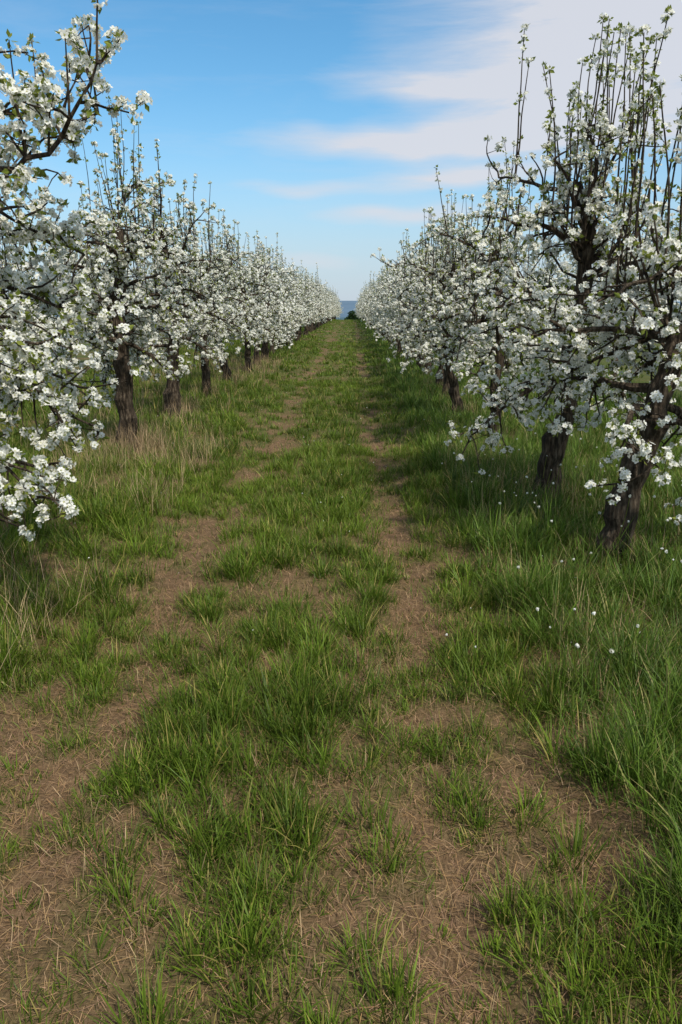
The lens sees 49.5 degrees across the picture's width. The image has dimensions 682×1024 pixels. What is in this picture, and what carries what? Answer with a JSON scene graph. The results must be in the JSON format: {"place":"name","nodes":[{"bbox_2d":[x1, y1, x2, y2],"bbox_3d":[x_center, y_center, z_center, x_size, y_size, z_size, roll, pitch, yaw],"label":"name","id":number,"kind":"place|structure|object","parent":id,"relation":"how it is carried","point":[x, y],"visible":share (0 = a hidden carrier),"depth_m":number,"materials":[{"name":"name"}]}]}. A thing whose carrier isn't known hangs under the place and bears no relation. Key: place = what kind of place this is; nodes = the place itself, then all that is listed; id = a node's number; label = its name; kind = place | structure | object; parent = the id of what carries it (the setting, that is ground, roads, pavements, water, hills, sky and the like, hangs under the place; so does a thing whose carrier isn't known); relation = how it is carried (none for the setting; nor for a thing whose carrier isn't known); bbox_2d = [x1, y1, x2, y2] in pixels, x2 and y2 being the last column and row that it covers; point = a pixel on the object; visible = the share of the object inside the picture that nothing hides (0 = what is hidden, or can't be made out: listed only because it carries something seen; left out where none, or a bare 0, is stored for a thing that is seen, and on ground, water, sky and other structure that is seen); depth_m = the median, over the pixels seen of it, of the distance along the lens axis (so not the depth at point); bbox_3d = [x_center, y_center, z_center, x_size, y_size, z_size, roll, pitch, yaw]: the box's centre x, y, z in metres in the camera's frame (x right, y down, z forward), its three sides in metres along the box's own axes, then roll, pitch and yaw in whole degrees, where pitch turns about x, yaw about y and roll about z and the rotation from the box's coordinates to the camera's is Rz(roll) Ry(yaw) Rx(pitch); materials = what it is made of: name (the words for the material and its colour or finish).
{"place":"outdoors","nodes":[
{"label":"outdoors","id":0,"kind":"place"},
{"bbox_2d":[0,317,681,1023],"bbox_3d":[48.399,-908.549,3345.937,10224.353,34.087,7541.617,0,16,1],"label":"ground","id":1,"kind":"structure","parent":0,"point":[326,923],"depth_m":2.58,"materials":[{"name":"soil"}]},
{"bbox_2d":[0,209,59,351],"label":"pear tree","id":2,"kind":"object","parent":1,"relation":"on","point":[26,266],"visible":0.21,"depth_m":15.42,"materials":[{"name":"white plant"}]},
{"bbox_2d":[16,211,102,373],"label":"pear tree","id":3,"kind":"object","parent":1,"relation":"on","point":[77,328],"visible":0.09,"depth_m":18.25,"materials":[{"name":"white plant"}]},
{"bbox_2d":[0,0,152,541],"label":"pear tree","id":4,"kind":"object","parent":1,"relation":"on","point":[20,374],"visible":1,"depth_m":3.77,"materials":[{"name":"white plant"}]},
{"bbox_2d":[73,236,134,363],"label":"pear tree","id":5,"kind":"object","parent":1,"relation":"on","point":[111,279],"visible":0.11,"depth_m":20.88,"materials":[{"name":"white plant"}]},
{"bbox_2d":[9,95,200,451],"bbox_3d":[-2.672,-2.542,8.387,2.002,3.987,2.404,14,21,41],"label":"pear tree","id":6,"kind":"object","parent":1,"relation":"on","point":[120,239],"visible":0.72,"depth_m":8.24,"materials":[{"name":"white plant"}]},
{"bbox_2d":[107,264,159,357],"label":"pear tree","id":7,"kind":"object","parent":1,"relation":"on","point":[131,286],"visible":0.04,"depth_m":23.72,"materials":[{"name":"white plant"}]},
{"bbox_2d":[132,257,179,349],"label":"pear tree","id":8,"kind":"object","parent":1,"relation":"on","point":[150,274],"visible":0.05,"depth_m":26.44,"materials":[{"name":"white plant"}]},
{"bbox_2d":[87,139,261,416],"bbox_3d":[-2.617,-3.365,11.169,2.392,4.049,2.418,-8,17,-27],"label":"pear tree","id":9,"kind":"object","parent":1,"relation":"on","point":[171,393],"visible":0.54,"depth_m":11.03,"materials":[{"name":"white plant"}]},
{"bbox_2d":[151,209,259,393],"bbox_3d":[-2.588,-3.769,13.730,2.196,3.447,1.952,-8,17,-27],"label":"pear tree","id":10,"kind":"object","parent":1,"relation":"on","point":[205,369],"visible":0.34,"depth_m":13.50,"materials":[{"name":"white plant"}]},
{"bbox_2d":[158,208,266,380],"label":"pear tree","id":11,"kind":"object","parent":1,"relation":"on","point":[239,276],"visible":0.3,"depth_m":15.92,"materials":[{"name":"white plant"}]},
{"bbox_2d":[214,227,283,372],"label":"pear tree","id":12,"kind":"object","parent":1,"relation":"on","point":[266,337],"visible":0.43,"depth_m":18.64,"materials":[{"name":"white plant"}]},
{"bbox_2d":[227,235,295,364],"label":"pear tree","id":13,"kind":"object","parent":1,"relation":"on","point":[273,313],"visible":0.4,"depth_m":21.12,"materials":[{"name":"white plant"}]},
{"bbox_2d":[235,231,299,359],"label":"pear tree","id":14,"kind":"object","parent":1,"relation":"on","point":[264,348],"visible":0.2,"depth_m":23.45,"materials":[{"name":"white plant"}]},
{"bbox_2d":[249,244,311,354],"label":"pear tree","id":15,"kind":"object","parent":1,"relation":"on","point":[298,312],"visible":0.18,"depth_m":26.21,"materials":[{"name":"white plant"}]},
{"bbox_2d":[268,253,307,350],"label":"pear tree","id":16,"kind":"object","parent":1,"relation":"on","point":[288,293],"visible":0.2,"depth_m":28.10,"materials":[{"name":"white plant"}]},
{"bbox_2d":[275,256,308,345],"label":"pear tree","id":17,"kind":"object","parent":1,"relation":"on","point":[297,320],"visible":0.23,"depth_m":30.50,"materials":[{"name":"white plant"}]},
{"bbox_2d":[278,257,314,343],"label":"pear tree","id":18,"kind":"object","parent":1,"relation":"on","point":[309,299],"visible":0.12,"depth_m":32.92,"materials":[{"name":"white plant"}]},
{"bbox_2d":[281,266,319,341],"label":"pear tree","id":19,"kind":"object","parent":1,"relation":"on","point":[311,317],"visible":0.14,"depth_m":35.35,"materials":[{"name":"white plant"}]},
{"bbox_2d":[291,267,321,339],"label":"pear tree","id":20,"kind":"object","parent":1,"relation":"on","point":[308,287],"visible":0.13,"depth_m":37.30,"materials":[{"name":"white plant"}]},
{"bbox_2d":[295,275,321,336],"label":"pear tree","id":21,"kind":"object","parent":1,"relation":"on","point":[311,308],"visible":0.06,"depth_m":39.92,"materials":[{"name":"white plant"}]},
{"bbox_2d":[303,277,321,334],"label":"pear tree","id":22,"kind":"object","parent":1,"relation":"on","point":[314,303],"visible":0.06,"depth_m":44.23,"materials":[{"name":"white plant"}]},
{"bbox_2d":[304,274,325,332],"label":"pear tree","id":23,"kind":"object","parent":1,"relation":"on","point":[317,296],"visible":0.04,"depth_m":46.63,"materials":[{"name":"white plant"}]},
{"bbox_2d":[301,260,330,335],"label":"pear tree","id":24,"kind":"object","parent":1,"relation":"on","point":[320,311],"visible":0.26,"depth_m":42.07,"materials":[{"name":"white plant"}]},
{"bbox_2d":[307,273,327,332],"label":"pear tree","id":25,"kind":"object","parent":1,"relation":"on","point":[309,328],"visible":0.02,"depth_m":49.41,"materials":[{"name":"white plant"}]},
{"bbox_2d":[313,280,327,329],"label":"pear tree","id":26,"kind":"object","parent":1,"relation":"on","point":[314,326],"visible":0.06,"depth_m":53.95,"materials":[{"name":"white plant"}]},
{"bbox_2d":[311,277,330,330],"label":"pear tree","id":27,"kind":"object","parent":1,"relation":"on","point":[321,292],"visible":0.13,"depth_m":51.38,"materials":[{"name":"white plant"}]},
{"bbox_2d":[314,279,330,328],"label":"pear tree","id":28,"kind":"object","parent":1,"relation":"on","point":[317,325],"visible":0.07,"depth_m":58.68,"materials":[{"name":"white plant"}]},
{"bbox_2d":[316,282,330,317],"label":"pear tree","id":29,"kind":"object","parent":1,"relation":"on","point":[324,300],"visible":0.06,"depth_m":60.53,"materials":[{"name":"white plant"}]},
{"bbox_2d":[317,278,333,322],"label":"pear tree","id":30,"kind":"object","parent":1,"relation":"on","point":[332,312],"visible":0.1,"depth_m":65.24,"materials":[{"name":"white plant"}]},
{"bbox_2d":[325,289,336,319],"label":"pear tree","id":31,"kind":"object","parent":1,"relation":"on","point":[332,308],"visible":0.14,"depth_m":74.57,"materials":[{"name":"white plant"}]},
{"bbox_2d":[326,287,339,321],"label":"pear tree","id":32,"kind":"object","parent":1,"relation":"on","point":[333,304],"visible":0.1,"depth_m":81.11,"materials":[{"name":"white plant"}]},
{"bbox_2d":[0,319,681,1023],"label":"grass","id":33,"kind":"structure","parent":1,"relation":"on","point":[532,591],"depth_m":3.58,"materials":[{"name":"green plant"}]},
{"bbox_2d":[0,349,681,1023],"bbox_3d":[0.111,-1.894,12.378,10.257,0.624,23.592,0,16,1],"label":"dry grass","id":34,"kind":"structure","parent":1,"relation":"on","point":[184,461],"depth_m":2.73,"materials":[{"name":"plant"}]},
{"bbox_2d":[344,310,360,319],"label":"bush","id":35,"kind":"object","parent":1,"relation":"on","point":[352,315],"visible":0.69,"depth_m":136.98,"materials":[{"name":"green plant"}]},
{"bbox_2d":[357,286,370,322],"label":"pear tree","id":36,"kind":"object","parent":1,"relation":"on","point":[362,299],"visible":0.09,"depth_m":78.06,"materials":[{"name":"white plant"}]},
{"bbox_2d":[359,281,370,325],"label":"pear tree","id":37,"kind":"object","parent":1,"relation":"on","point":[364,303],"visible":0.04,"depth_m":66.74,"materials":[{"name":"white plant"}]},
{"bbox_2d":[357,280,376,329],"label":"pear tree","id":38,"kind":"object","parent":1,"relation":"on","point":[365,297],"visible":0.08,"depth_m":54.95,"materials":[{"name":"white plant"}]},
{"bbox_2d":[360,271,379,327],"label":"pear tree","id":39,"kind":"object","parent":1,"relation":"on","point":[368,297],"visible":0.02,"depth_m":48.52,"materials":[{"name":"white plant"}]},
{"bbox_2d":[358,270,383,332],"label":"pear tree","id":40,"kind":"object","parent":1,"relation":"on","point":[364,310],"visible":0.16,"depth_m":44.02,"materials":[{"name":"white plant"}]},
{"bbox_2d":[363,272,384,335],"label":"pear tree","id":41,"kind":"object","parent":1,"relation":"on","point":[369,315],"visible":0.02,"depth_m":42.44,"materials":[{"name":"white plant"}]},
{"bbox_2d":[366,270,386,336],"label":"pear tree","id":42,"kind":"object","parent":1,"relation":"on","point":[368,310],"visible":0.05,"depth_m":39.76,"materials":[{"name":"white plant"}]},
{"bbox_2d":[363,259,391,340],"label":"pear tree","id":43,"kind":"object","parent":1,"relation":"on","point":[373,309],"visible":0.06,"depth_m":34.94,"materials":[{"name":"white plant"}]},
{"bbox_2d":[365,265,391,343],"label":"pear tree","id":44,"kind":"object","parent":1,"relation":"on","point":[376,292],"visible":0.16,"depth_m":32.61,"materials":[{"name":"white plant"}]},
{"bbox_2d":[372,260,396,342],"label":"pear tree","id":45,"kind":"object","parent":1,"relation":"on","point":[379,295],"visible":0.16,"depth_m":30.79,"materials":[{"name":"white plant"}]},
{"bbox_2d":[374,265,399,345],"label":"pear tree","id":46,"kind":"object","parent":1,"relation":"on","point":[379,305],"visible":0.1,"depth_m":28.42,"materials":[{"name":"white plant"}]},
{"bbox_2d":[372,267,401,338],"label":"pear tree","id":47,"kind":"object","parent":1,"relation":"on","point":[373,306],"visible":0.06,"depth_m":38.03,"materials":[{"name":"white plant"}]},
{"bbox_2d":[368,246,406,353],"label":"pear tree","id":48,"kind":"object","parent":1,"relation":"on","point":[383,316],"visible":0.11,"depth_m":26.23,"materials":[{"name":"white plant"}]},
{"bbox_2d":[375,250,416,353],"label":"pear tree","id":49,"kind":"object","parent":1,"relation":"on","point":[386,313],"visible":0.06,"depth_m":24.05,"materials":[{"name":"white plant"}]},
{"bbox_2d":[383,250,417,360],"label":"pear tree","id":50,"kind":"object","parent":1,"relation":"on","point":[388,305],"visible":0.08,"depth_m":21.90,"materials":[{"name":"white plant"}]},
{"bbox_2d":[380,226,435,370],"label":"pear tree","id":51,"kind":"object","parent":1,"relation":"on","point":[399,298],"visible":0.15,"depth_m":19.52,"materials":[{"name":"white plant"}]},
{"bbox_2d":[383,205,474,377],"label":"pear tree","id":52,"kind":"object","parent":1,"relation":"on","point":[403,310],"visible":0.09,"depth_m":17.27,"materials":[{"name":"white plant"}]},
{"bbox_2d":[370,194,490,414],"bbox_3d":[1.640,-3.064,11.393,2.034,3.352,2.148,7,17,22],"label":"pear tree","id":53,"kind":"object","parent":1,"relation":"on","point":[437,270],"visible":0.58,"depth_m":11.00,"materials":[{"name":"white plant"}]},
{"bbox_2d":[385,189,509,385],"bbox_3d":[2.075,-4.292,14.751,2.315,3.919,2.340,-8,17,-27],"label":"pear tree","id":54,"kind":"object","parent":1,"relation":"on","point":[407,319],"visible":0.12,"depth_m":14.72,"materials":[{"name":"white plant"}]},
{"bbox_2d":[387,207,511,394],"bbox_3d":[1.936,-3.621,13.196,2.189,3.435,1.945,-1,16,-4],"label":"pear tree","id":55,"kind":"object","parent":1,"relation":"on","point":[421,331],"visible":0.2,"depth_m":13.22,"materials":[{"name":"white plant"}]},
{"bbox_2d":[252,407,681,746],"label":"wildflowers","id":56,"kind":"object","parent":1,"relation":"on","point":[594,613],"visible":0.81,"depth_m":4.45,"materials":[{"name":"green plant"}]},
{"bbox_2d":[487,251,528,348],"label":"pear tree","id":57,"kind":"object","parent":1,"relation":"on","point":[509,293],"visible":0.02,"depth_m":28.28,"materials":[{"name":"white plant"}]},
{"bbox_2d":[409,137,614,437],"bbox_3d":[1.958,-2.535,8.897,2.294,3.693,2.014,0,16,0],"label":"pear tree","id":58,"kind":"object","parent":1,"relation":"on","point":[451,305],"visible":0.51,"depth_m":8.75,"materials":[{"name":"white plant"}]},
{"bbox_2d":[504,260,543,331],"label":"pear tree","id":59,"kind":"object","parent":1,"relation":"on","point":[529,281],"visible":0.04,"depth_m":25.74,"materials":[{"name":"white plant"}]},
{"bbox_2d":[510,238,576,349],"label":"pear tree","id":60,"kind":"object","parent":1,"relation":"on","point":[545,278],"visible":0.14,"depth_m":22.61,"materials":[{"name":"white plant"}]},
{"bbox_2d":[445,12,679,501],"bbox_3d":[1.849,-1.861,5.944,1.987,3.975,2.269,0,16,1],"label":"pear tree","id":61,"kind":"object","parent":1,"relation":"on","point":[586,245],"visible":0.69,"depth_m":5.82,"materials":[{"name":"white plant"}]},
{"bbox_2d":[542,228,611,349],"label":"pear tree","id":62,"kind":"object","parent":1,"relation":"on","point":[573,269],"depth_m":19.96,"materials":[{"name":"white plant"}]},
{"bbox_2d":[496,5,681,564],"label":"pear tree","id":63,"kind":"object","parent":1,"relation":"on","point":[640,454],"visible":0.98,"depth_m":4.72,"materials":[{"name":"white plant"}]},
{"bbox_2d":[586,212,666,377],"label":"pear tree","id":64,"kind":"object","parent":1,"relation":"on","point":[606,302],"visible":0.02,"depth_m":17.10,"materials":[{"name":"white plant"}]},
{"bbox_2d":[638,212,681,350],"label":"pear tree","id":65,"kind":"object","parent":1,"relation":"on","point":[671,236],"visible":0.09,"depth_m":14.06,"materials":[{"name":"white plant"}]},
{"bbox_2d":[0,0,681,301],"label":"sky","id":66,"kind":"structure","parent":0,"point":[325,126],"materials":[{"name":"blue"}]},
{"bbox_2d":[8,301,679,316],"bbox_3d":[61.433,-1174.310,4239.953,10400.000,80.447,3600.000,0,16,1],"label":"hills","id":67,"kind":"structure","parent":0,"point":[347,306],"depth_m":3262.64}
]}

